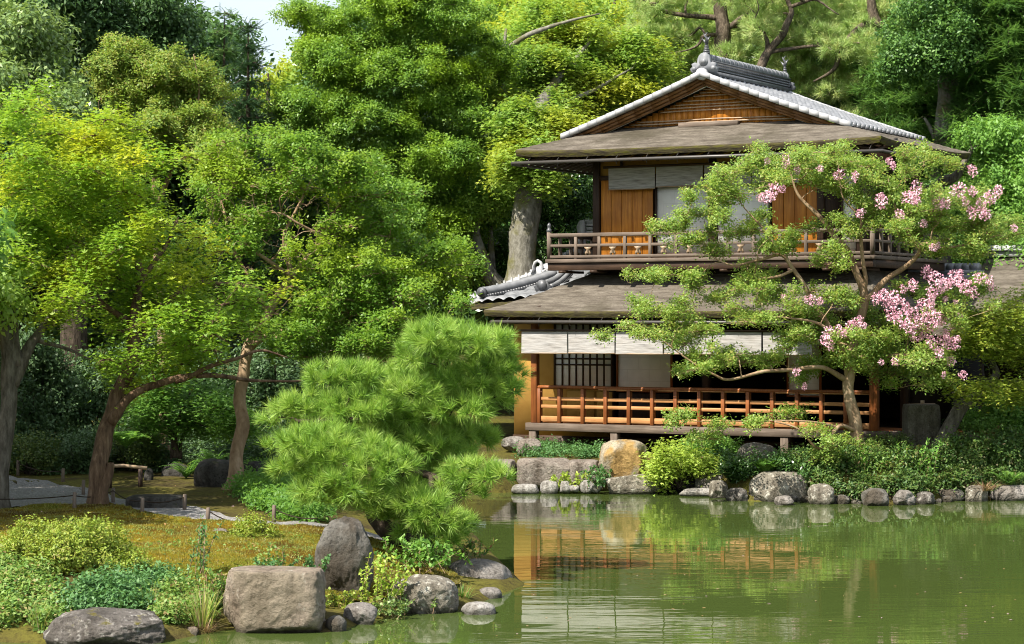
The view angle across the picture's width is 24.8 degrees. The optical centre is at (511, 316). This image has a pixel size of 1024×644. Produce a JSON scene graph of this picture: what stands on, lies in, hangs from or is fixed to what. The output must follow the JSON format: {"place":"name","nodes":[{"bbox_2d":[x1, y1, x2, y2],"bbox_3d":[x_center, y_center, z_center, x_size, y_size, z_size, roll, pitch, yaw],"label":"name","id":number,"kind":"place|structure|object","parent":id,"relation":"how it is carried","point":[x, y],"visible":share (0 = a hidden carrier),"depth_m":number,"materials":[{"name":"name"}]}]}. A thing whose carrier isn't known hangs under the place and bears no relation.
{"place":"outdoors","nodes":[
{"label":"outdoors","id":0,"kind":"place"},
{"bbox_2d":[43,343,135,439],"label":"shade shrub","id":1,"kind":"object","parent":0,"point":[97,408],"visible":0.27,"depth_m":41.76,"materials":[{"name":"green plant"}]},
{"bbox_2d":[9,475,384,540],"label":"path","id":2,"kind":"structure","parent":0,"point":[22,488],"depth_m":32.85,"materials":[{"name":"grey gravel"}]},
{"bbox_2d":[125,494,186,507],"bbox_3d":[-4.785,2.517,31.358,0.807,0.255,0.450,0,0,0],"label":"block stone","id":3,"kind":"object","parent":2,"relation":"on","point":[161,498],"visible":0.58,"depth_m":31.15,"materials":[{"name":"grey stone"}]},
{"bbox_2d":[194,568,226,600],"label":"leafy weed","id":4,"kind":"object","parent":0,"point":[212,577],"visible":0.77,"depth_m":23.53,"materials":[{"name":"green plant"}]},
{"bbox_2d":[184,0,352,82],"label":"sky","id":5,"kind":"structure","parent":0,"point":[257,9],"materials":[{"name":"white"}]},
{"bbox_2d":[0,305,1021,643],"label":"ground","id":6,"kind":"structure","parent":0,"point":[216,499],"depth_m":33.61,"materials":[{"name":"soil"}]},
{"bbox_2d":[0,208,17,287],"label":"garden tree","id":7,"kind":"object","parent":6,"relation":"on","point":[12,234],"visible":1,"depth_m":28.86,"materials":[{"name":"green plant"}]},
{"bbox_2d":[9,428,65,475],"bbox_3d":[-7.949,2.284,38.472,1.233,1.008,1.154,0,0,0],"label":"shade shrub","id":8,"kind":"object","parent":6,"relation":"on","point":[39,457],"visible":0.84,"depth_m":38.44,"materials":[{"name":"green plant"}]},
{"bbox_2d":[0,544,80,632],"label":"herb cover","id":9,"kind":"object","parent":6,"relation":"on","point":[23,585],"visible":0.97,"depth_m":23.16,"materials":[{"name":"green plant"}]},
{"bbox_2d":[0,321,97,445],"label":"shade shrub","id":10,"kind":"object","parent":6,"relation":"on","point":[40,374],"visible":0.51,"depth_m":40.79,"materials":[{"name":"green plant"}]},
{"bbox_2d":[0,0,110,133],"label":"tree","id":11,"kind":"object","parent":6,"relation":"on","point":[27,34],"visible":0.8,"depth_m":36.33,"materials":[{"name":"green plant"}]},
{"bbox_2d":[0,225,117,508],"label":"cherry tree","id":12,"kind":"object","parent":6,"relation":"on","point":[15,359],"visible":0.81,"depth_m":31.15,"materials":[{"name":"green plant"}]},
{"bbox_2d":[0,116,137,315],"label":"broadleaf tree","id":13,"kind":"object","parent":6,"relation":"on","point":[5,165],"visible":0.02,"depth_m":50.74,"materials":[{"name":"green plant"}]},
{"bbox_2d":[39,425,119,475],"bbox_3d":[-7.255,2.343,38.835,1.412,1.079,1.292,0,0,-28],"label":"shade shrub","id":14,"kind":"object","parent":6,"relation":"on","point":[81,447],"visible":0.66,"depth_m":38.55,"materials":[{"name":"green plant"}]},
{"bbox_2d":[43,607,165,643],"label":"boulder","id":15,"kind":"object","parent":6,"relation":"on","point":[98,625],"visible":1,"depth_m":22.04,"materials":[{"name":"stone"}]},
{"bbox_2d":[0,0,217,424],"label":"camphor tree","id":16,"kind":"object","parent":6,"relation":"on","point":[161,24],"visible":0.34,"depth_m":45.00,"materials":[{"name":"green plant"}]},
{"bbox_2d":[0,0,227,407],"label":"broadleaf tree","id":17,"kind":"object","parent":6,"relation":"on","point":[54,331],"visible":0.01,"depth_m":53.71,"materials":[{"name":"green plant"}]},
{"bbox_2d":[44,553,189,613],"bbox_3d":[-3.896,2.757,23.590,1.169,0.570,1.954,0,0,37],"label":"herb cover","id":18,"kind":"object","parent":6,"relation":"on","point":[113,590],"visible":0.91,"depth_m":23.36,"materials":[{"name":"green plant"}]},
{"bbox_2d":[113,431,150,448],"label":"fern","id":19,"kind":"object","parent":6,"relation":"on","point":[128,439],"visible":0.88,"depth_m":37.41,"materials":[{"name":"green plant"}]},
{"bbox_2d":[110,428,169,471],"bbox_3d":[-6.353,2.196,39.166,1.247,0.960,1.244,0,0,0],"label":"shade shrub","id":20,"kind":"object","parent":6,"relation":"on","point":[146,449],"visible":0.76,"depth_m":38.90,"materials":[{"name":"green plant"}]},
{"bbox_2d":[0,7,280,393],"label":"broadleaf tree","id":21,"kind":"object","parent":6,"relation":"on","point":[216,21],"visible":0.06,"depth_m":54.59,"materials":[{"name":"green plant"}]},
{"bbox_2d":[0,73,325,503],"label":"maple tree","id":22,"kind":"object","parent":6,"relation":"on","point":[129,230],"visible":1,"depth_m":31.48,"materials":[{"name":"green plant"}]},
{"bbox_2d":[73,30,253,458],"bbox_3d":[-5.846,-1.208,39.467,3.006,7.417,4.000,0,0,-24],"label":"crape myrtle tree","id":23,"kind":"object","parent":6,"relation":"on","point":[170,92],"visible":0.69,"depth_m":39.28,"materials":[{"name":"green plant"}]},
{"bbox_2d":[135,567,226,625],"bbox_3d":[-3.306,2.883,23.515,0.932,0.606,1.815,0,0,15],"label":"herb cover","id":24,"kind":"object","parent":6,"relation":"on","point":[170,608],"visible":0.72,"depth_m":23.28,"materials":[{"name":"green plant"}]},
{"bbox_2d":[10,418,353,473],"bbox_3d":[-6.334,2.397,41.328,7.532,1.367,6.674,0,0,0],"label":"weed cover","id":25,"kind":"object","parent":6,"relation":"on","point":[253,451],"visible":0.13,"depth_m":39.53,"materials":[{"name":"green plant"}]},
{"bbox_2d":[88,18,284,354],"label":"broadleaf tree","id":26,"kind":"object","parent":6,"relation":"on","point":[179,191],"visible":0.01,"depth_m":54.10,"materials":[{"name":"green plant"}]},
{"bbox_2d":[99,362,283,458],"bbox_3d":[-5.279,1.485,38.409,3.183,1.726,2.444,0,0,0],"label":"bush","id":27,"kind":"object","parent":6,"relation":"on","point":[159,401],"visible":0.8,"depth_m":38.15,"materials":[{"name":"green plant"}]},
{"bbox_2d":[167,581,225,628],"bbox_3d":[-3.088,2.825,22.974,0.647,0.498,0.710,0,0,40],"label":"grass clump","id":28,"kind":"object","parent":6,"relation":"on","point":[202,618],"visible":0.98,"depth_m":22.93,"materials":[{"name":"green plant"}]},
{"bbox_2d":[99,524,302,574],"bbox_3d":[-3.494,2.616,26.381,2.403,0.458,3.598,0,0,-33],"label":"weed cover","id":29,"kind":"object","parent":6,"relation":"on","point":[249,547],"visible":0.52,"depth_m":25.71,"materials":[{"name":"green plant"}]},
{"bbox_2d":[169,338,251,456],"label":"shade shrub","id":30,"kind":"object","parent":6,"relation":"on","point":[229,381],"visible":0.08,"depth_m":43.58,"materials":[{"name":"green plant"}]},
{"bbox_2d":[193,458,228,486],"bbox_3d":[-4.459,2.460,35.474,0.739,0.608,0.789,0,0,0],"label":"boulder","id":31,"kind":"object","parent":6,"relation":"on","point":[211,472],"visible":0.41,"depth_m":35.12,"materials":[{"name":"stone"}]},
{"bbox_2d":[177,3,282,312],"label":"tree","id":32,"kind":"object","parent":6,"relation":"on","point":[226,51],"visible":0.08,"depth_m":53.93,"materials":[{"name":"green plant"}]},
{"bbox_2d":[0,502,461,602],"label":"moss","id":33,"kind":"object","parent":6,"relation":"on","point":[165,517],"visible":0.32,"depth_m":26.92,"materials":[{"name":"green plant"}]},
{"bbox_2d":[0,512,157,576],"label":"azalea bush","id":34,"kind":"object","parent":33,"relation":"on","point":[80,544],"visible":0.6,"depth_m":24.28,"materials":[{"name":"green plant"}]},
{"bbox_2d":[184,515,224,578],"bbox_3d":[-3.249,2.426,24.542,0.289,0.700,0.505,0,0,31],"label":"sapling","id":35,"kind":"object","parent":33,"relation":"on","point":[201,546],"visible":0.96,"depth_m":24.57,"materials":[{"name":"green plant"}]},
{"bbox_2d":[187,17,303,367],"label":"tree","id":36,"kind":"object","parent":6,"relation":"on","point":[247,84],"visible":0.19,"depth_m":48.85,"materials":[{"name":"green plant"}]},
{"bbox_2d":[228,507,284,537],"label":"azalea bush","id":37,"kind":"object","parent":6,"relation":"on","point":[254,529],"visible":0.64,"depth_m":26.93,"materials":[{"name":"green plant"}]},
{"bbox_2d":[223,565,325,632],"bbox_3d":[-2.353,2.871,23.184,1.026,0.759,0.824,0,0,0],"label":"block stone","id":38,"kind":"object","parent":6,"relation":"on","point":[274,599],"visible":0.78,"depth_m":22.83,"materials":[{"name":"grey stone"}]},
{"bbox_2d":[220,324,332,432],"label":"shade shrub","id":39,"kind":"object","parent":6,"relation":"on","point":[288,369],"visible":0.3,"depth_m":43.55,"materials":[{"name":"green plant"}]},
{"bbox_2d":[222,453,337,522],"bbox_3d":[-3.333,2.443,33.669,1.719,0.801,9.117,0,0,-7],"label":"herb cover","id":40,"kind":"object","parent":6,"relation":"on","point":[261,491],"visible":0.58,"depth_m":31.18,"materials":[{"name":"green plant"}]},
{"bbox_2d":[195,73,369,391],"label":"broadleaf tree","id":41,"kind":"object","parent":6,"relation":"on","point":[303,206],"visible":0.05,"depth_m":56.97,"materials":[{"name":"green plant"}]},
{"bbox_2d":[253,553,330,571],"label":"leafy weed","id":42,"kind":"object","parent":6,"relation":"on","point":[309,561],"visible":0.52,"depth_m":24.03,"materials":[{"name":"green plant"}]},
{"bbox_2d":[162,107,490,489],"bbox_3d":[-2.788,-0.240,35.456,4.938,5.932,3.525,0,0,0],"label":"crape myrtle tree","id":43,"kind":"object","parent":6,"relation":"on","point":[408,280],"visible":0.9,"depth_m":35.06,"materials":[{"name":"green plant"}]},
{"bbox_2d":[314,516,373,596],"bbox_3d":[-1.786,2.644,24.808,0.640,1.048,0.595,0,0,0],"label":"standing stone","id":44,"kind":"object","parent":6,"relation":"on","point":[344,541],"visible":0.64,"depth_m":24.57,"materials":[{"name":"grey stone"}]},
{"bbox_2d":[250,49,444,360],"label":"broadleaf tree","id":45,"kind":"object","parent":6,"relation":"on","point":[287,75],"depth_m":57.99,"materials":[{"name":"green plant"}]},
{"bbox_2d":[325,586,388,608],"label":"leafy weed","id":46,"kind":"object","parent":6,"relation":"on","point":[348,599],"visible":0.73,"depth_m":23.98,"materials":[{"name":"green plant"}]},
{"bbox_2d":[343,602,377,624],"bbox_3d":[-1.524,3.036,23.615,0.357,0.300,0.315,0,0,24],"label":"boulder","id":47,"kind":"object","parent":6,"relation":"on","point":[361,613],"visible":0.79,"depth_m":23.49,"materials":[{"name":"grey stone"}]},
{"bbox_2d":[358,552,417,602],"bbox_3d":[-1.391,2.709,24.283,0.711,0.531,0.489,0,0,40],"label":"leafy weed","id":48,"kind":"object","parent":6,"relation":"on","point":[381,574],"visible":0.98,"depth_m":24.25,"materials":[{"name":"green plant"}]},
{"bbox_2d":[251,309,535,552],"bbox_3d":[-1.339,1.392,27.655,3.405,3.060,2.906,0,0,-13],"label":"pine tree","id":49,"kind":"object","parent":6,"relation":"on","point":[393,414],"visible":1,"depth_m":27.41,"materials":[{"name":"green plant"}]},
{"bbox_2d":[260,0,532,364],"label":"evergreen tree","id":50,"kind":"object","parent":6,"relation":"on","point":[431,150],"visible":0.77,"depth_m":49.15,"materials":[{"name":"green plant"}]},
{"bbox_2d":[371,592,437,619],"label":"leafy weed","id":51,"kind":"object","parent":6,"relation":"on","point":[389,605],"visible":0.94,"depth_m":23.97,"materials":[{"name":"green plant"}]},
{"bbox_2d":[286,0,546,365],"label":"broadleaf tree","id":52,"kind":"object","parent":6,"relation":"on","point":[478,314],"visible":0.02,"depth_m":56.21,"materials":[{"name":"green plant"}]},
{"bbox_2d":[387,574,458,613],"bbox_3d":[-0.938,2.987,24.650,0.757,0.532,0.690,0,0,0],"label":"boulder","id":53,"kind":"object","parent":6,"relation":"on","point":[424,590],"visible":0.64,"depth_m":24.38,"materials":[{"name":"stone"}]},
{"bbox_2d":[374,533,474,572],"bbox_3d":[-1.045,2.648,26.373,1.192,0.419,0.928,0,0,6],"label":"leafy weed","id":54,"kind":"object","parent":6,"relation":"on","point":[421,552],"visible":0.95,"depth_m":26.15,"materials":[{"name":"green plant"}]},
{"bbox_2d":[409,536,497,562],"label":"leafy weed","id":55,"kind":"object","parent":6,"relation":"on","point":[471,542],"visible":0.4,"depth_m":27.20,"materials":[{"name":"green plant"}]},
{"bbox_2d":[443,131,516,285],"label":"broadleaf tree","id":56,"kind":"object","parent":6,"relation":"on","point":[499,205],"visible":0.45,"depth_m":49.34,"materials":[{"name":"green plant"}]},
{"bbox_2d":[448,558,512,579],"bbox_3d":[-0.378,3.026,27.070,0.784,0.445,0.779,0,0,0],"label":"boulder","id":57,"kind":"object","parent":6,"relation":"on","point":[486,569],"visible":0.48,"depth_m":26.80,"materials":[{"name":"grey stone"}]},
{"bbox_2d":[453,221,510,302],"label":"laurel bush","id":58,"kind":"object","parent":6,"relation":"on","point":[501,252],"visible":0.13,"depth_m":52.11,"materials":[{"name":"green plant"}]},
{"bbox_2d":[441,0,628,391],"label":"broadleaf tree","id":59,"kind":"object","parent":6,"relation":"on","point":[506,3],"visible":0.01,"depth_m":61.38,"materials":[{"name":"green plant"}]},
{"bbox_2d":[516,458,569,487],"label":"block stone","id":60,"kind":"object","parent":6,"relation":"on","point":[537,471],"visible":0.72,"depth_m":41.41,"materials":[{"name":"grey stone"}]},
{"bbox_2d":[509,168,592,266],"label":"laurel bush","id":61,"kind":"object","parent":6,"relation":"on","point":[569,215],"visible":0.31,"depth_m":50.40,"materials":[{"name":"green plant"}]},
{"bbox_2d":[434,0,674,339],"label":"broadleaf tree","id":62,"kind":"object","parent":6,"relation":"on","point":[602,4],"visible":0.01,"depth_m":58.75,"materials":[{"name":"green plant"}]},
{"bbox_2d":[512,434,603,458],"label":"herb cover","id":63,"kind":"object","parent":6,"relation":"on","point":[555,448],"visible":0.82,"depth_m":43.34,"materials":[{"name":"green plant"}]},
{"bbox_2d":[471,0,691,280],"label":"broadleaf tree","id":64,"kind":"object","parent":6,"relation":"on","point":[558,41],"visible":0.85,"depth_m":51.86,"materials":[{"name":"green plant"}]},
{"bbox_2d":[568,459,599,484],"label":"block stone","id":65,"kind":"object","parent":6,"relation":"on","point":[575,465],"visible":0.57,"depth_m":41.41,"materials":[{"name":"grey stone"}]},
{"bbox_2d":[579,463,611,488],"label":"leafy weed","id":66,"kind":"object","parent":6,"relation":"on","point":[600,477],"visible":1,"depth_m":40.84,"materials":[{"name":"green plant"}]},
{"bbox_2d":[598,439,646,478],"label":"boulder","id":67,"kind":"object","parent":6,"relation":"on","point":[619,457],"visible":0.78,"depth_m":41.08,"materials":[{"name":"yellow stone"}]},
{"bbox_2d":[633,432,722,495],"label":"nandina bush","id":68,"kind":"object","parent":6,"relation":"on","point":[692,466],"visible":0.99,"depth_m":40.72,"materials":[{"name":"green plant"}]},
{"bbox_2d":[598,0,804,82],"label":"pine tree","id":69,"kind":"object","parent":6,"relation":"on","point":[723,33],"visible":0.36,"depth_m":56.56,"materials":[{"name":"green plant"}]},
{"bbox_2d":[673,431,743,460],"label":"nandina bush","id":70,"kind":"object","parent":6,"relation":"on","point":[718,445],"visible":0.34,"depth_m":41.50,"materials":[{"name":"green plant"}]},
{"bbox_2d":[468,32,995,453],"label":"garden house","id":71,"kind":"structure","parent":6,"relation":"on","point":[711,109],"depth_m":44.75,"materials":[{"name":"wood"}]},
{"bbox_2d":[521,331,566,353],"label":"reed blind","id":72,"kind":"object","parent":71,"relation":"hanging from","point":[537,342],"visible":1,"depth_m":44.64,"materials":[{"name":"white wood"}]},
{"bbox_2d":[568,332,614,353],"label":"reed blind","id":73,"kind":"object","parent":71,"relation":"hanging from","point":[579,343],"visible":0.8,"depth_m":44.18,"materials":[{"name":"white wood"}]},
{"bbox_2d":[608,167,654,189],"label":"reed blind","id":74,"kind":"object","parent":71,"relation":"hanging from","point":[631,178],"visible":1,"depth_m":45.29,"materials":[{"name":"grey wood"}]},
{"bbox_2d":[615,332,662,354],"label":"reed blind","id":75,"kind":"object","parent":71,"relation":"hanging from","point":[625,345],"visible":0.67,"depth_m":43.70,"materials":[{"name":"white wood"}]},
{"bbox_2d":[656,165,702,186],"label":"reed blind","id":76,"kind":"object","parent":71,"relation":"hanging from","point":[677,176],"visible":0.94,"depth_m":44.82,"materials":[{"name":"white wood"}]},
{"bbox_2d":[713,332,760,354],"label":"reed blind","id":77,"kind":"object","parent":71,"relation":"hanging from","point":[751,340],"visible":0.52,"depth_m":42.64,"materials":[{"name":"white wood"}]},
{"bbox_2d":[763,332,811,355],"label":"reed blind","id":78,"kind":"object","parent":71,"relation":"hanging from","point":[767,341],"visible":0.45,"depth_m":42.30,"materials":[{"name":"white wood"}]},
{"bbox_2d":[713,462,754,484],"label":"broadleaf plant","id":79,"kind":"object","parent":6,"relation":"on","point":[727,470],"visible":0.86,"depth_m":40.03,"materials":[{"name":"green plant"}]},
{"bbox_2d":[737,442,776,461],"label":"boulder","id":80,"kind":"object","parent":6,"relation":"on","point":[744,449],"visible":0.27,"depth_m":41.24,"materials":[{"name":"stone"}]},
{"bbox_2d":[700,442,814,486],"bbox_3d":[4.264,2.555,40.655,2.250,0.793,3.065,0,0,0],"label":"weed cover","id":81,"kind":"object","parent":6,"relation":"on","point":[727,455],"visible":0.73,"depth_m":39.85,"materials":[{"name":"green plant"}]},
{"bbox_2d":[749,471,808,501],"bbox_3d":[4.522,2.949,39.447,1.021,0.688,0.695,0,0,0],"label":"boulder","id":82,"kind":"object","parent":6,"relation":"on","point":[767,486],"visible":0.68,"depth_m":39.16,"materials":[{"name":"stone"}]},
{"bbox_2d":[702,0,865,102],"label":"pine tree","id":83,"kind":"object","parent":6,"relation":"on","point":[791,30],"visible":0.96,"depth_m":53.76,"materials":[{"name":"green plant"}]},
{"bbox_2d":[587,136,1023,468],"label":"crape myrtle tree","id":84,"kind":"object","parent":6,"relation":"on","point":[816,322],"visible":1,"depth_m":39.58,"materials":[{"name":"green plant"}]},
{"bbox_2d":[807,483,834,504],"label":"boulder","id":85,"kind":"object","parent":6,"relation":"on","point":[821,494],"visible":0.81,"depth_m":38.58,"materials":[{"name":"stone"}]},
{"bbox_2d":[804,438,874,489],"bbox_3d":[5.529,2.542,39.593,1.419,1.017,1.244,0,0,0],"label":"evergreen bush","id":86,"kind":"object","parent":6,"relation":"on","point":[833,465],"visible":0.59,"depth_m":39.24,"materials":[{"name":"green plant"}]},
{"bbox_2d":[764,0,921,200],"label":"pine tree","id":87,"kind":"object","parent":6,"relation":"on","point":[857,18],"visible":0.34,"depth_m":53.89,"materials":[{"name":"green plant"}]},
{"bbox_2d":[845,430,921,464],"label":"azalea bush","id":88,"kind":"object","parent":6,"relation":"on","point":[900,438],"visible":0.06,"depth_m":40.93,"materials":[{"name":"green plant"}]},
{"bbox_2d":[788,431,1007,477],"bbox_3d":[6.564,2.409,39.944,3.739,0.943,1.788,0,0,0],"label":"weed cover","id":89,"kind":"object","parent":6,"relation":"on","point":[945,460],"visible":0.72,"depth_m":39.61,"materials":[{"name":"green plant"}]},
{"bbox_2d":[804,458,1023,501],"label":"weed cover","id":90,"kind":"object","parent":6,"relation":"on","point":[903,480],"visible":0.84,"depth_m":39.09,"materials":[{"name":"green plant"}]},
{"bbox_2d":[893,437,942,479],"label":"leafy weed","id":91,"kind":"object","parent":6,"relation":"on","point":[930,468],"visible":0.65,"depth_m":39.35,"materials":[{"name":"green plant"}]},
{"bbox_2d":[902,404,940,449],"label":"stone basin","id":92,"kind":"object","parent":6,"relation":"on","point":[922,422],"visible":0.57,"depth_m":41.11,"materials":[{"name":"grey stone"}]},
{"bbox_2d":[866,0,993,184],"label":"broadleaf tree","id":93,"kind":"object","parent":6,"relation":"on","point":[913,56],"visible":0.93,"depth_m":48.45,"materials":[{"name":"green plant"}]},
{"bbox_2d":[846,0,1020,181],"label":"hemlock tree","id":94,"kind":"object","parent":6,"relation":"on","point":[918,104],"visible":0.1,"depth_m":51.23,"materials":[{"name":"green plant"}]},
{"bbox_2d":[917,0,1023,217],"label":"hemlock tree","id":95,"kind":"object","parent":6,"relation":"on","point":[1002,32],"visible":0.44,"depth_m":48.56,"materials":[{"name":"green plant"}]},
{"bbox_2d":[930,409,1023,471],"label":"bush","id":96,"kind":"object","parent":6,"relation":"on","point":[1009,447],"visible":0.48,"depth_m":40.10,"materials":[{"name":"green plant"}]},
{"bbox_2d":[930,284,1023,458],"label":"maple tree","id":97,"kind":"object","parent":6,"relation":"on","point":[988,334],"visible":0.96,"depth_m":39.97,"materials":[{"name":"green plant"}]},
{"bbox_2d":[932,245,1023,411],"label":"annex building","id":98,"kind":"structure","parent":6,"relation":"on","point":[1005,275],"depth_m":44.72,"materials":[{"name":"beige paint"}]},
{"bbox_2d":[949,121,1023,269],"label":"evergreen bush","id":99,"kind":"object","parent":6,"relation":"on","point":[1008,175],"visible":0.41,"depth_m":46.22,"materials":[{"name":"green plant"}]},
{"bbox_2d":[959,376,1023,440],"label":"evergreen bush","id":100,"kind":"object","parent":6,"relation":"on","point":[998,418],"visible":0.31,"depth_m":41.96,"materials":[{"name":"green plant"}]},
{"bbox_2d":[989,485,1023,500],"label":"boulder","id":101,"kind":"object","parent":6,"relation":"on","point":[1009,493],"visible":0.75,"depth_m":39.38,"materials":[{"name":"grey stone"}]},
{"bbox_2d":[0,490,1023,643],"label":"pond water","id":102,"kind":"structure","parent":0,"point":[901,574],"depth_m":27.86,"materials":[{"name":"green liquid"}]},
{"bbox_2d":[461,601,495,614],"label":"flat stone","id":103,"kind":"object","parent":102,"relation":"in","point":[478,608],"visible":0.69,"depth_m":24.31,"materials":[{"name":"grey stone"}]},
{"bbox_2d":[606,474,659,493],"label":"boulder","id":104,"kind":"object","parent":102,"relation":"in","point":[631,484],"visible":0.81,"depth_m":40.75,"materials":[{"name":"stone"}]},
{"bbox_2d":[861,488,888,505],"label":"boulder","id":105,"kind":"object","parent":102,"relation":"in","point":[874,497],"visible":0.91,"depth_m":38.28,"materials":[{"name":"stone"}]},
{"bbox_2d":[915,108,1023,262],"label":"broadleaf tree","id":106,"kind":"object","parent":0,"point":[988,136],"visible":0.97,"depth_m":46.52,"materials":[{"name":"green plant"}]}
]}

